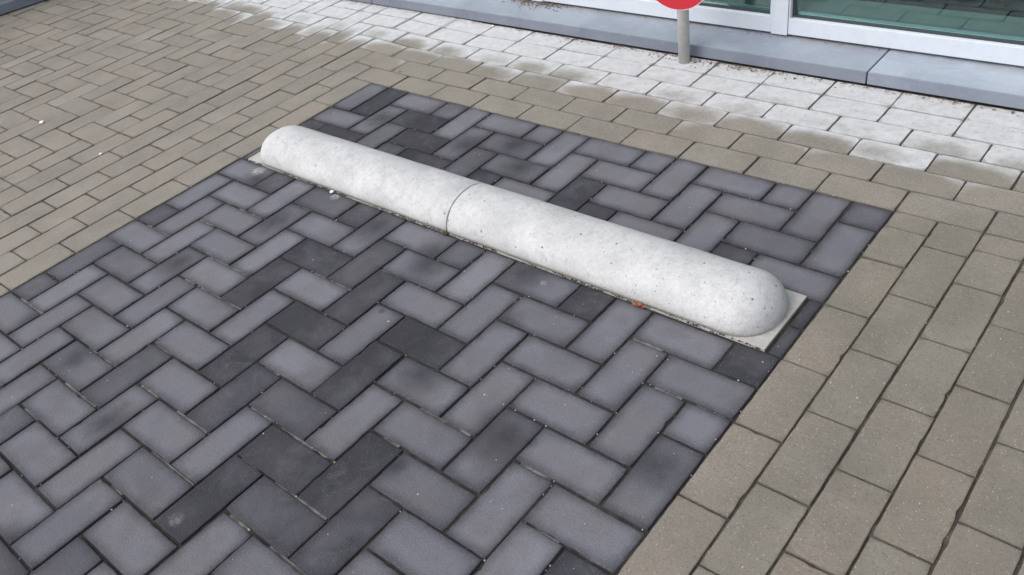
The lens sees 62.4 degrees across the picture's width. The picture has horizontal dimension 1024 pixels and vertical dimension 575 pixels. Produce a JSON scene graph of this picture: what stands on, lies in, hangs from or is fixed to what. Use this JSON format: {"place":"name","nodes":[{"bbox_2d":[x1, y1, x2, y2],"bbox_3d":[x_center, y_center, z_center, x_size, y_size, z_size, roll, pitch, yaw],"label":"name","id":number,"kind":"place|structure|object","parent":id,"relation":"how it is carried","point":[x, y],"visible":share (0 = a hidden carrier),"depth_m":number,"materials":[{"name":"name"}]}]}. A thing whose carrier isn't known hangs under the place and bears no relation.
{"place":"outdoors","nodes":[
{"label":"outdoors","id":0,"kind":"place"},
{"bbox_2d":[0,0,1023,574],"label":"pavement","id":1,"kind":"structure","parent":0,"point":[156,50],"depth_m":2.61,"materials":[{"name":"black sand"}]},
{"bbox_2d":[0,0,46,15],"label":"wall","id":2,"kind":"structure","parent":1,"relation":"on","point":[7,6],"depth_m":5.16,"materials":[{"name":"grey"}]},
{"bbox_2d":[21,205,725,574],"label":"pale joint sand","id":3,"kind":"structure","parent":1,"relation":"on","point":[283,557],"depth_m":1.94,"materials":[{"name":"beige sand"}]},
{"bbox_2d":[0,83,892,574],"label":"parking bay","id":4,"kind":"object","parent":1,"relation":"on","point":[38,533],"visible":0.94,"depth_m":2.08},
{"bbox_2d":[248,125,481,232],"bbox_3d":[-0.514,-0.392,2.850,1.017,0.143,0.222,22,48,35],"label":"wheel stop","id":5,"kind":"object","parent":4,"relation":"on","point":[426,195],"visible":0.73,"depth_m":2.73,"materials":[{"name":"white concrete"}]},
{"bbox_2d":[247,159,804,349],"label":"joint dirt","id":6,"kind":"structure","parent":4,"relation":"on","point":[599,290],"depth_m":2.40,"materials":[{"name":"soil"}]},
{"bbox_2d":[447,183,806,351],"bbox_3d":[0.259,-0.085,2.266,1.008,0.143,0.222,22,48,35],"label":"wheel stop","id":7,"kind":"object","parent":4,"relation":"on","point":[754,307],"visible":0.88,"depth_m":2.15,"materials":[{"name":"white concrete"}]},
{"bbox_2d":[632,301,645,307],"bbox_3d":[0.316,0.043,2.110,0.038,0.011,0.015,22,48,35],"label":"dry leaf","id":8,"kind":"object","parent":4,"relation":"on","point":[639,304],"visible":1,"depth_m":2.11,"materials":[{"name":"orange plant"}]},
{"bbox_2d":[2,24,1018,572],"bbox_3d":[-0.487,-0.225,2.665,4.549,0.005,2.765,22,48,35],"label":"grit","id":9,"kind":"object","parent":1,"relation":"on","point":[528,296],"visible":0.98,"depth_m":2.04,"materials":[{"name":"grey gravel"}]},
{"bbox_2d":[656,0,702,63],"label":"sign","id":10,"kind":"object","parent":1,"relation":"on","point":[682,7],"visible":0.85,"depth_m":3.08,"materials":[{"name":"galvanised steel"},{"name":"red painted metal"}]},
{"bbox_2d":[518,30,1017,115],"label":"leaf litter","id":11,"kind":"object","parent":1,"relation":"on","point":[743,66],"visible":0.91,"depth_m":3.10,"materials":[{"name":"brown plant"}]},
{"label":"ground","id":12,"kind":"structure","parent":0,"visible":0},
{"bbox_2d":[354,0,1023,109],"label":"building","id":13,"kind":"structure","parent":12,"relation":"on","point":[970,50],"depth_m":3.02,"materials":[{"name":"grey stone"}]},
{"bbox_2d":[544,0,771,31],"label":"window","id":14,"kind":"structure","parent":13,"relation":"in","point":[753,16],"depth_m":3.27,"materials":[{"name":"metal"}]},
{"bbox_2d":[502,0,887,51],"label":"leaf pile","id":15,"kind":"object","parent":13,"relation":"on","point":[541,3],"visible":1,"depth_m":3.73,"materials":[{"name":"brown plant"}]},
{"bbox_2d":[788,0,1023,65],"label":"window","id":16,"kind":"structure","parent":13,"relation":"in","point":[982,45],"depth_m":2.84,"materials":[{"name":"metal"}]}
]}

